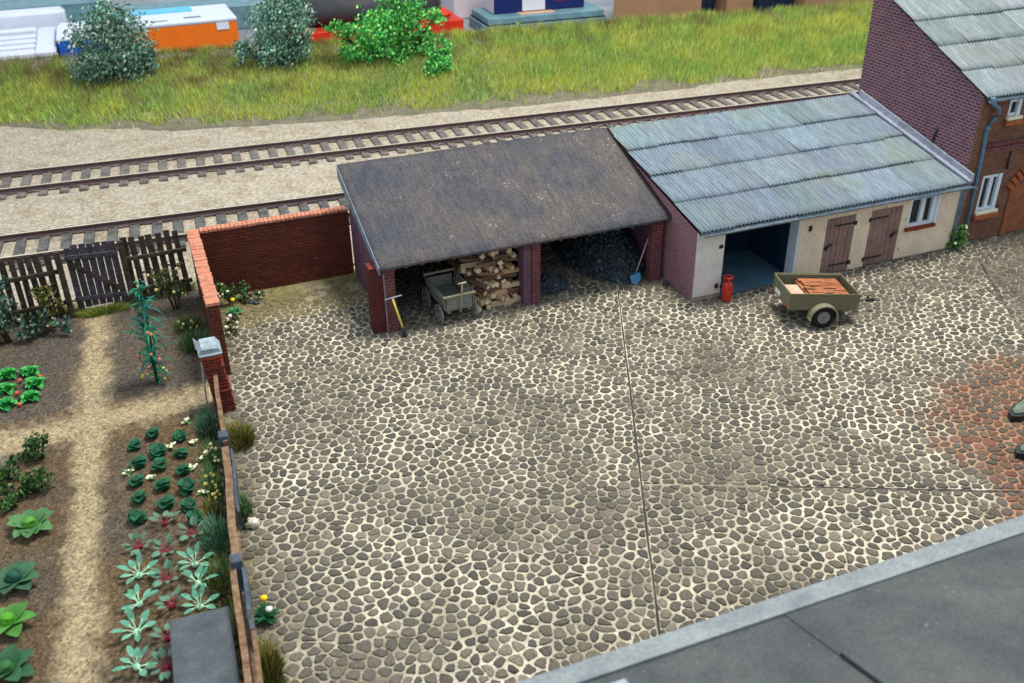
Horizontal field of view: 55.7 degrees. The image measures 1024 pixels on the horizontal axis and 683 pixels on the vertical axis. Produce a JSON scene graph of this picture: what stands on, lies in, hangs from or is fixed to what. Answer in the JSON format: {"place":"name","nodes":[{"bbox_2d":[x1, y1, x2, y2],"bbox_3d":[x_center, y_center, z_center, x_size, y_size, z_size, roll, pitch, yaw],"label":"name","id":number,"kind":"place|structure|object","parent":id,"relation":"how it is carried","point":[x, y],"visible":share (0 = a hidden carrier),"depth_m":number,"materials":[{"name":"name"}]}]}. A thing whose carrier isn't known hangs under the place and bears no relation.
{"place":"outdoors","nodes":[
{"label":"outdoors","id":0,"kind":"place"},
{"bbox_2d":[0,289,249,682],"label":"garden soil","id":1,"kind":"structure","parent":0,"point":[97,407],"depth_m":18.55,"materials":[{"name":"soil"}]},
{"bbox_2d":[0,367,17,379],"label":"lettuce","id":2,"kind":"object","parent":1,"relation":"on","point":[8,372],"visible":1,"depth_m":22.03,"materials":[{"name":"green plant"}]},
{"bbox_2d":[0,396,17,410],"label":"lettuce","id":3,"kind":"object","parent":1,"relation":"on","point":[6,402],"visible":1,"depth_m":21.00,"materials":[{"name":"green plant"}]},
{"bbox_2d":[0,483,19,511],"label":"herb","id":4,"kind":"object","parent":1,"relation":"on","point":[9,500],"visible":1,"depth_m":18.03,"materials":[{"name":"green plant"}]},
{"bbox_2d":[0,454,22,486],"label":"herb","id":5,"kind":"object","parent":1,"relation":"on","point":[10,463],"visible":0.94,"depth_m":18.73,"materials":[{"name":"green plant"}]},
{"bbox_2d":[0,644,34,680],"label":"cabbage","id":6,"kind":"object","parent":1,"relation":"on","point":[14,666],"visible":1,"depth_m":14.67,"materials":[{"name":"green plant"}]},
{"bbox_2d":[0,601,36,636],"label":"cabbage","id":7,"kind":"object","parent":1,"relation":"on","point":[13,616],"visible":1,"depth_m":15.45,"materials":[{"name":"green plant"}]},
{"bbox_2d":[0,561,39,593],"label":"cabbage","id":8,"kind":"object","parent":1,"relation":"on","point":[19,574],"visible":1,"depth_m":16.28,"materials":[{"name":"green plant"}]},
{"bbox_2d":[18,390,40,403],"bbox_3d":[-10.608,1.195,21.287,0.480,0.154,0.467,-13,32,-20],"label":"lettuce","id":9,"kind":"object","parent":1,"relation":"on","point":[31,395],"visible":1,"depth_m":21.23,"materials":[{"name":"green plant"}]},
{"bbox_2d":[19,365,39,377],"bbox_3d":[-11.042,0.676,22.175,0.466,0.171,0.453,-1,30,-1],"label":"lettuce","id":10,"kind":"object","parent":1,"relation":"on","point":[27,371],"visible":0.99,"depth_m":22.15,"materials":[{"name":"green plant"}]},
{"bbox_2d":[7,507,53,537],"bbox_3d":[-8.678,3.295,17.508,0.780,0.237,0.855,-11,32,-18],"label":"cabbage","id":11,"kind":"object","parent":1,"relation":"on","point":[27,523],"visible":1,"depth_m":17.47,"materials":[{"name":"green plant"}]},
{"bbox_2d":[16,429,49,462],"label":"herb","id":12,"kind":"object","parent":1,"relation":"on","point":[32,444],"visible":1,"depth_m":19.28,"materials":[{"name":"green plant"}]},
{"bbox_2d":[15,466,55,498],"bbox_3d":[-9.070,2.632,18.428,0.716,0.588,0.560,-12,32,-18],"label":"herb","id":13,"kind":"object","parent":1,"relation":"on","point":[30,483],"visible":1,"depth_m":18.36,"materials":[{"name":"green plant"}]},
{"bbox_2d":[24,376,46,389],"bbox_3d":[-10.723,0.921,21.741,0.506,0.173,0.492,5,30,10],"label":"lettuce","id":14,"kind":"object","parent":1,"relation":"on","point":[30,383],"visible":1,"depth_m":21.71,"materials":[{"name":"green plant"}]},
{"bbox_2d":[0,275,71,344],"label":"fruit shrub","id":15,"kind":"object","parent":1,"relation":"on","point":[43,324],"visible":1,"depth_m":23.37,"materials":[{"name":"green plant"}]},
{"bbox_2d":[0,250,75,327],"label":"picket fence","id":16,"kind":"object","parent":1,"relation":"on","point":[39,274],"visible":0.66,"depth_m":23.92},
{"bbox_2d":[61,240,128,308],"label":"garden gate","id":17,"kind":"structure","parent":16,"relation":"attached to","point":[87,297],"depth_m":24.39,"materials":[{"name":"grey wood"}]},
{"bbox_2d":[26,282,64,328],"bbox_3d":[-11.415,-0.890,23.904,0.586,1.251,0.766,18,35,30],"label":"fruit shrub","id":18,"kind":"object","parent":1,"relation":"on","point":[44,296],"visible":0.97,"depth_m":23.74,"materials":[{"name":"green plant"}]},
{"bbox_2d":[74,300,132,317],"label":"grass tuft","id":19,"kind":"object","parent":1,"relation":"on","point":[101,310],"visible":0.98,"depth_m":24.74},
{"bbox_2d":[109,607,156,641],"bbox_3d":[-5.889,4.477,15.276,0.548,0.408,0.689,12,32,22],"label":"kohlrabi","id":20,"kind":"object","parent":1,"relation":"on","point":[136,633],"visible":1,"depth_m":15.29,"materials":[{"name":"green plant"}]},
{"bbox_2d":[111,645,157,675],"bbox_3d":[-5.684,4.873,14.655,0.637,0.338,0.506,8,31,15],"label":"kohlrabi","id":21,"kind":"object","parent":1,"relation":"on","point":[136,654],"visible":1,"depth_m":14.73,"materials":[{"name":"green plant"}]},
{"bbox_2d":[121,531,152,555],"bbox_3d":[-6.588,3.550,17.017,0.516,0.286,0.469,22,37,34],"label":"beet","id":22,"kind":"object","parent":1,"relation":"on","point":[134,537],"visible":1,"depth_m":17.06,"materials":[{"name":"green plant"}]},
{"bbox_2d":[116,552,158,584],"bbox_3d":[-6.286,3.868,16.377,0.672,0.372,0.534,-17,34,-26],"label":"kohlrabi","id":23,"kind":"object","parent":1,"relation":"on","point":[139,574],"visible":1,"depth_m":16.43,"materials":[{"name":"green plant"}]},
{"bbox_2d":[127,509,147,524],"bbox_3d":[-6.824,3.207,17.669,0.345,0.260,0.352,-9,31,-15],"label":"cabbage","id":24,"kind":"object","parent":1,"relation":"on","point":[137,517],"visible":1,"depth_m":17.61,"materials":[{"name":"green plant"}]},
{"bbox_2d":[129,455,146,468],"bbox_3d":[-7.385,2.380,19.133,0.341,0.242,0.334,-16,33,-25],"label":"cabbage","id":25,"kind":"object","parent":1,"relation":"on","point":[138,462],"visible":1,"depth_m":19.05,"materials":[{"name":"green plant"}]},
{"bbox_2d":[130,489,146,503],"bbox_3d":[-7.011,2.927,18.183,0.298,0.234,0.304,7,31,13],"label":"cabbage","id":26,"kind":"object","parent":1,"relation":"on","point":[138,496],"visible":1,"depth_m":18.12,"materials":[{"name":"green plant"}]},
{"bbox_2d":[121,583,158,613],"bbox_3d":[-6.146,4.206,15.809,0.494,0.350,0.621,15,33,25],"label":"kohlrabi","id":27,"kind":"object","parent":1,"relation":"on","point":[131,594],"visible":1,"depth_m":15.86,"materials":[{"name":"green plant"}]},
{"bbox_2d":[121,278,178,384],"bbox_3d":[-7.985,-0.219,21.308,0.967,2.648,1.090,21,37,33],"label":"tomato plant","id":28,"kind":"object","parent":1,"relation":"on","point":[148,332],"visible":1,"depth_m":21.19,"materials":[{"name":"green plant"}]},
{"bbox_2d":[116,230,192,306],"bbox_3d":[-9.159,-1.907,24.977,1.617,1.879,0.209,-14,32,-21],"label":"picket fence","id":29,"kind":"object","parent":1,"relation":"on","point":[126,258],"visible":0.73,"depth_m":24.86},
{"bbox_2d":[149,443,166,457],"bbox_3d":[-7.131,2.204,19.438,0.364,0.236,0.356,15,33,25],"label":"cabbage","id":30,"kind":"object","parent":1,"relation":"on","point":[157,449],"visible":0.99,"depth_m":19.39,"materials":[{"name":"green plant"}]},
{"bbox_2d":[145,647,171,680],"bbox_3d":[-5.251,4.867,14.642,0.557,0.348,0.506,14,33,24],"label":"beet","id":31,"kind":"object","parent":1,"relation":"on","point":[167,667],"visible":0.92,"depth_m":14.69,"materials":[{"name":"green plant"}]},
{"bbox_2d":[150,457,166,470],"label":"cabbage","id":32,"kind":"object","parent":1,"relation":"on","point":[159,464],"visible":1,"depth_m":18.99,"materials":[{"name":"green plant"}]},
{"bbox_2d":[153,477,170,490],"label":"cabbage","id":33,"kind":"object","parent":1,"relation":"on","point":[163,484],"visible":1,"depth_m":18.46,"materials":[{"name":"green plant"}]},
{"bbox_2d":[148,510,179,526],"bbox_3d":[-6.291,3.195,17.584,0.556,0.329,0.505,21,36,33],"label":"beet","id":34,"kind":"object","parent":1,"relation":"on","point":[165,514],"visible":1,"depth_m":17.62,"materials":[{"name":"green plant"}]},
{"bbox_2d":[150,559,178,586],"bbox_3d":[-5.833,3.922,16.293,0.506,0.348,0.557,-6,30,-10],"label":"beet","id":35,"kind":"object","parent":1,"relation":"on","point":[167,566],"visible":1,"depth_m":16.33,"materials":[{"name":"green plant"}]},
{"bbox_2d":[152,533,176,556],"bbox_3d":[-6.072,3.591,16.923,0.488,0.298,0.538,-1,30,0],"label":"beet","id":36,"kind":"object","parent":1,"relation":"on","point":[168,541],"visible":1,"depth_m":16.96,"materials":[{"name":"green plant"}]},
{"bbox_2d":[155,494,174,509],"bbox_3d":[-6.454,3.001,18.042,0.343,0.235,0.350,19,36,31],"label":"cabbage","id":37,"kind":"object","parent":1,"relation":"on","point":[166,501],"visible":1,"depth_m":17.98,"materials":[{"name":"green plant"}]},
{"bbox_2d":[143,261,188,309],"bbox_3d":[-8.748,-1.389,24.555,1.054,1.403,0.750,-4,30,-6],"label":"rose bush","id":38,"kind":"object","parent":1,"relation":"on","point":[162,273],"visible":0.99,"depth_m":24.44,"materials":[{"name":"green plant"}]},
{"bbox_2d":[154,585,186,608],"bbox_3d":[-5.567,4.211,15.823,0.533,0.310,0.485,-7,31,-11],"label":"beet","id":39,"kind":"object","parent":1,"relation":"on","point":[172,605],"visible":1,"depth_m":15.86,"materials":[{"name":"green plant"}]},
{"bbox_2d":[176,477,195,495],"bbox_3d":[-6.197,2.765,18.420,0.358,0.262,0.351,-2,30,-2],"label":"cabbage","id":40,"kind":"object","parent":1,"relation":"on","point":[186,485],"visible":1,"depth_m":18.37,"materials":[{"name":"green plant"}]},
{"bbox_2d":[170,311,204,334],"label":"flowering plant","id":41,"kind":"object","parent":1,"relation":"on","point":[191,323],"visible":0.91,"depth_m":24.00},
{"bbox_2d":[179,497,195,512],"bbox_3d":[-6.012,3.048,17.974,0.307,0.209,0.301,-7,31,-10],"label":"cabbage","id":42,"kind":"object","parent":1,"relation":"on","point":[187,504],"visible":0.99,"depth_m":17.94,"materials":[{"name":"green plant"}]},
{"bbox_2d":[177,516,203,540],"bbox_3d":[-5.729,3.360,17.285,0.498,0.328,0.549,-7,30,-10],"label":"beet","id":43,"kind":"object","parent":1,"relation":"on","point":[193,521],"visible":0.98,"depth_m":17.32,"materials":[{"name":"green plant"}]},
{"bbox_2d":[174,326,209,354],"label":"grass tuft","id":44,"kind":"object","parent":1,"relation":"on","point":[187,345],"visible":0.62,"depth_m":23.20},
{"bbox_2d":[177,541,213,570],"bbox_3d":[-5.415,3.730,16.581,0.625,0.387,0.496,-8,31,-13],"label":"kohlrabi","id":45,"kind":"object","parent":1,"relation":"on","point":[195,563],"visible":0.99,"depth_m":16.65,"materials":[{"name":"green plant"}]},
{"bbox_2d":[180,564,217,589],"bbox_3d":[-5.263,3.931,16.235,0.625,0.381,0.497,26,39,38],"label":"kohlrabi","id":46,"kind":"object","parent":1,"relation":"on","point":[197,573],"visible":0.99,"depth_m":16.24,"materials":[{"name":"green plant"}]},
{"bbox_2d":[181,583,219,614],"bbox_3d":[-5.050,4.229,15.720,0.618,0.376,0.491,-9,31,-14],"label":"kohlrabi","id":47,"kind":"object","parent":1,"relation":"on","point":[200,605],"visible":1,"depth_m":15.79,"materials":[{"name":"green plant"}]},
{"bbox_2d":[169,606,239,682],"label":"garden hutch","id":48,"kind":"object","parent":1,"relation":"on","point":[203,647],"visible":1,"depth_m":14.48,"materials":[{"name":"fabric"}]},
{"bbox_2d":[191,404,224,444],"bbox_3d":[-6.319,1.716,20.144,0.774,0.367,1.715,-12,32,-18],"label":"grass tuft","id":49,"kind":"object","parent":1,"relation":"on","point":[206,420],"visible":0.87,"depth_m":20.17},
{"bbox_2d":[197,436,221,470],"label":"flowering plant","id":50,"kind":"object","parent":1,"relation":"on","point":[211,448],"visible":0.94,"depth_m":19.35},
{"bbox_2d":[198,461,223,509],"bbox_3d":[-5.708,2.721,18.452,0.577,0.302,1.833,-12,32,-18],"label":"flowering plant","id":51,"kind":"object","parent":1,"relation":"on","point":[213,482],"visible":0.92,"depth_m":18.50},
{"bbox_2d":[197,494,226,524],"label":"grass tuft","id":52,"kind":"object","parent":1,"relation":"on","point":[204,508],"visible":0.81,"depth_m":17.89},
{"bbox_2d":[195,510,229,564],"bbox_3d":[-5.251,3.438,17.104,0.716,0.397,1.583,-12,32,-18],"label":"grass tuft","id":53,"kind":"object","parent":1,"relation":"on","point":[212,533],"visible":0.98,"depth_m":17.15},
{"bbox_2d":[196,336,235,412],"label":"brick gate pillar","id":54,"kind":"structure","parent":1,"relation":"on","point":[209,352],"depth_m":20.29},
{"bbox_2d":[199,549,233,607],"bbox_3d":[-4.929,3.955,16.296,0.707,0.301,1.746,-12,32,-18],"label":"grass tuft","id":55,"kind":"object","parent":1,"relation":"on","point":[220,580],"visible":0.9,"depth_m":16.35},
{"bbox_2d":[210,374,263,682],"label":"garden fence","id":56,"kind":"object","parent":1,"relation":"on","point":[240,584],"visible":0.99,"depth_m":15.63,"materials":[{"name":"wood"}]},
{"bbox_2d":[226,593,252,682],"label":"grass tuft","id":57,"kind":"object","parent":1,"relation":"on","point":[233,616],"visible":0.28,"depth_m":15.50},
{"bbox_2d":[0,68,861,311],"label":"track bed","id":58,"kind":"object","parent":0,"point":[25,148],"visible":0.25,"depth_m":34.64,"materials":[{"name":"gravel"}]},
{"bbox_2d":[0,191,350,269],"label":"railway track","id":59,"kind":"structure","parent":58,"relation":"on","point":[66,232],"depth_m":29.32,"materials":[{"name":"metal"}]},
{"bbox_2d":[0,78,860,200],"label":"railway track","id":60,"kind":"structure","parent":58,"relation":"on","point":[182,170],"depth_m":36.09,"materials":[{"name":"metal"}]},
{"bbox_2d":[0,0,873,131],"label":"embankment","id":61,"kind":"structure","parent":0,"point":[170,125],"depth_m":40.65,"materials":[{"name":"plant"}]},
{"bbox_2d":[55,0,160,86],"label":"bush","id":62,"kind":"object","parent":61,"relation":"on","point":[123,46],"visible":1,"depth_m":39.73,"materials":[{"name":"green plant"}]},
{"bbox_2d":[228,0,318,68],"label":"bush","id":63,"kind":"object","parent":61,"relation":"on","point":[278,31],"visible":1,"depth_m":41.17,"materials":[{"name":"green plant"}]},
{"bbox_2d":[321,0,448,65],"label":"bush","id":64,"kind":"object","parent":61,"relation":"on","point":[393,23],"visible":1,"depth_m":41.89,"materials":[{"name":"green plant"}]},
{"bbox_2d":[423,38,453,76],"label":"bush","id":65,"kind":"object","parent":61,"relation":"on","point":[435,60],"visible":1,"depth_m":41.73,"materials":[{"name":"green plant"}]},
{"bbox_2d":[441,0,482,18],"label":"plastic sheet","id":66,"kind":"object","parent":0,"point":[462,9],"visible":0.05,"depth_m":54.95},
{"bbox_2d":[218,229,1023,682],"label":"yard mortar","id":67,"kind":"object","parent":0,"point":[298,287],"visible":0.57,"depth_m":19.14,"materials":[{"name":"concrete"}]},
{"bbox_2d":[224,312,239,335],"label":"weed clump","id":68,"kind":"object","parent":67,"relation":"on","point":[231,327],"visible":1,"depth_m":23.86,"materials":[{"name":"white plant"}]},
{"bbox_2d":[214,280,264,303],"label":"weed clump","id":69,"kind":"object","parent":67,"relation":"on","point":[227,295],"visible":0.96,"depth_m":25.11,"materials":[{"name":"green plant"}]},
{"bbox_2d":[225,420,258,450],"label":"grass tuft","id":70,"kind":"object","parent":67,"relation":"on","point":[242,435],"visible":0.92,"depth_m":19.82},
{"bbox_2d":[238,486,256,528],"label":"grass tuft","id":71,"kind":"object","parent":67,"relation":"on","point":[245,503],"visible":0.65,"depth_m":17.86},
{"bbox_2d":[237,631,291,682],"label":"grass tuft","id":72,"kind":"object","parent":67,"relation":"on","point":[270,659],"visible":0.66,"depth_m":14.68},
{"bbox_2d":[186,206,353,374],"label":"brick yard wall","id":73,"kind":"structure","parent":67,"relation":"on","point":[280,250],"depth_m":25.45,"materials":[{"name":"brick"}]},
{"bbox_2d":[553,228,645,283],"bbox_3d":[2.417,-2.798,26.904,1.953,1.376,3.343,-12,32,-18],"label":"coal heap","id":74,"kind":"object","parent":67,"relation":"on","point":[613,256],"visible":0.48,"depth_m":26.41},
{"bbox_2d":[219,229,1023,682],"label":"yard cobblestones","id":75,"kind":"structure","parent":67,"relation":"in","point":[473,619],"depth_m":19.49,"materials":[{"name":"stone"}]},
{"bbox_2d":[253,595,279,623],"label":"flowering plant","id":76,"kind":"object","parent":75,"relation":"on","point":[267,612],"visible":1,"depth_m":15.56,"materials":[{"name":"green plant"}]},
{"bbox_2d":[422,267,477,324],"bbox_3d":[-1.559,-1.253,24.355,1.020,1.207,1.621,-14,32,-21],"label":"hand cart","id":77,"kind":"object","parent":75,"relation":"on","point":[448,296],"visible":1,"depth_m":24.34,"materials":[{"name":"grey wood"}]},
{"bbox_2d":[336,127,670,334],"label":"open shed","id":78,"kind":"structure","parent":75,"relation":"on","point":[524,198],"depth_m":24.88,"materials":[{"name":"brick"}]},
{"bbox_2d":[721,274,733,301],"bbox_3d":[5.535,-1.363,24.885,0.296,0.697,0.289,-12,32,-18],"label":"gas bottle","id":79,"kind":"object","parent":75,"relation":"on","point":[727,290],"visible":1,"depth_m":24.80,"materials":[{"name":"red metal"}]},
{"bbox_2d":[772,273,874,327],"bbox_3d":[7.862,-1.055,24.172,2.525,0.852,1.635,0,28,-6],"label":"car trailer","id":80,"kind":"object","parent":75,"relation":"on","point":[821,313],"visible":0.73,"depth_m":23.56,"materials":[{"name":"green paint"}]},
{"bbox_2d":[795,278,850,293],"bbox_3d":[7.716,-1.227,24.072,1.157,0.332,1.000,0,28,-6],"label":"board stack","id":81,"kind":"object","parent":80,"relation":"in","point":[818,286],"visible":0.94,"depth_m":24.04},
{"bbox_2d":[858,0,1023,243],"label":"brick house","id":82,"kind":"structure","parent":75,"relation":"on","point":[946,76],"depth_m":27.35,"materials":[{"name":"red brick"}]},
{"bbox_2d":[971,173,1002,220],"bbox_3d":[13.500,-4.113,27.461,0.890,1.290,0.250,-12,32,-18],"label":"window","id":83,"kind":"structure","parent":82,"relation":"in","point":[990,186],"depth_m":27.52,"materials":[{"name":"white paint"}]},
{"bbox_2d":[1003,98,1023,126],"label":"window","id":84,"kind":"structure","parent":82,"relation":"in","point":[1015,106],"depth_m":26.31,"materials":[{"name":"white paint"}]},
{"bbox_2d":[1006,183,1023,231],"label":"coach door","id":85,"kind":"structure","parent":82,"relation":"in","point":[1016,219],"depth_m":28.31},
{"bbox_2d":[946,224,968,249],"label":"weed clump","id":86,"kind":"object","parent":75,"relation":"on","point":[958,241],"visible":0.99,"depth_m":27.41,"materials":[{"name":"green plant"}]},
{"bbox_2d":[608,90,975,301],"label":"garage","id":87,"kind":"structure","parent":67,"relation":"on","point":[755,197],"depth_m":26.43,"materials":[{"name":"metal"}]},
{"bbox_2d":[819,214,857,272],"bbox_3d":[8.745,-2.607,25.997,0.970,1.610,0.105,-12,32,-18],"label":"stable door","id":88,"kind":"structure","parent":87,"relation":"in","point":[839,229],"depth_m":25.97,"materials":[{"name":"brown wood"}]},
{"bbox_2d":[861,205,901,264],"bbox_3d":[10.060,-2.883,26.446,1.082,1.610,0.105,-12,32,-18],"label":"stable door","id":89,"kind":"structure","parent":87,"relation":"in","point":[883,227],"depth_m":26.45,"materials":[{"name":"brown wood"}]},
{"bbox_2d":[904,194,941,231],"bbox_3d":[11.245,-3.541,26.575,1.040,0.946,0.210,-12,32,-18],"label":"window","id":90,"kind":"structure","parent":87,"relation":"in","point":[923,210],"depth_m":26.62,"materials":[{"name":"white paint"}]},
{"bbox_2d":[618,261,1023,634],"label":"slab joint","id":91,"kind":"object","parent":67,"relation":"on","point":[647,535],"visible":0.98,"depth_m":18.36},
{"bbox_2d":[1007,398,1023,421],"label":"cast trough","id":92,"kind":"object","parent":67,"relation":"on","point":[1016,412],"visible":1,"depth_m":20.20,"materials":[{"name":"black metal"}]},
{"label":"table top","id":93,"kind":"structure","parent":0,"visible":0},
{"bbox_2d":[0,0,613,44],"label":"shelf","id":94,"kind":"object","parent":93,"relation":"on","point":[607,6],"depth_m":58.28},
{"bbox_2d":[0,26,60,60],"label":"plastic rack","id":95,"kind":"object","parent":94,"relation":"on","point":[27,41],"visible":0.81,"depth_m":46.25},
{"bbox_2d":[0,6,66,29],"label":"plastic bar","id":96,"kind":"object","parent":94,"relation":"on","point":[37,18],"visible":0.43,"depth_m":49.14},
{"bbox_2d":[0,0,99,21],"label":"plastic sheet","id":97,"kind":"object","parent":94,"relation":"on","point":[75,7],"visible":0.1,"depth_m":52.62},
{"bbox_2d":[56,21,113,57],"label":"card box","id":98,"kind":"object","parent":94,"relation":"on","point":[62,27],"visible":0.31,"depth_m":45.86,"materials":[{"name":"white cardboard"}]},
{"bbox_2d":[115,4,238,52],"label":"card box","id":99,"kind":"object","parent":94,"relation":"on","point":[191,26],"visible":0.59,"depth_m":47.81,"materials":[{"name":"orange cardboard"}]},
{"bbox_2d":[120,0,274,29],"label":"plastic sheet","id":100,"kind":"object","parent":94,"relation":"on","point":[235,7],"visible":0.07,"depth_m":53.35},
{"bbox_2d":[285,6,463,41],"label":"red tray","id":101,"kind":"object","parent":94,"relation":"on","point":[453,21],"visible":0.26,"depth_m":50.88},
{"bbox_2d":[278,0,440,26],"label":"black roll","id":102,"kind":"object","parent":101,"relation":"on","point":[328,11],"visible":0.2,"depth_m":49.46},
{"bbox_2d":[469,1,606,32],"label":"flat book","id":103,"kind":"object","parent":94,"relation":"on","point":[480,18],"visible":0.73,"depth_m":51.78,"materials":[{"name":"paper"}]},
{"bbox_2d":[482,0,583,13],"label":"navy box","id":104,"kind":"object","parent":103,"relation":"on","point":[501,6],"visible":1,"depth_m":51.87,"materials":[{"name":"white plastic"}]},
{"bbox_2d":[614,0,701,20],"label":"cardboard box","id":105,"kind":"object","parent":94,"relation":"on","point":[645,8],"visible":0.48,"depth_m":51.62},
{"bbox_2d":[715,0,752,13],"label":"cardboard box","id":106,"kind":"object","parent":94,"relation":"on","point":[722,5],"visible":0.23,"depth_m":54.09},
{"bbox_2d":[752,0,793,12],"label":"dark case","id":107,"kind":"object","parent":94,"relation":"on","point":[762,4],"visible":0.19,"depth_m":54.55,"materials":[{"name":"fabric"}]},
{"bbox_2d":[794,0,873,7],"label":"cardboard box","id":108,"kind":"object","parent":94,"relation":"on","point":[816,2],"depth_m":55.10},
{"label":"baseboard","id":109,"kind":"structure","parent":0,"visible":0},
{"bbox_2d":[540,272,568,294],"bbox_3d":[0.957,-1.616,25.792,1.146,0.456,1.138,-12,32,-18],"label":"coal heap","id":110,"kind":"object","parent":109,"relation":"on","point":[551,283],"visible":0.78,"depth_m":25.56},
{"bbox_2d":[516,515,1023,682],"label":"felt roofed building","id":111,"kind":"structure","parent":109,"relation":"on","point":[950,610],"depth_m":11.01,"materials":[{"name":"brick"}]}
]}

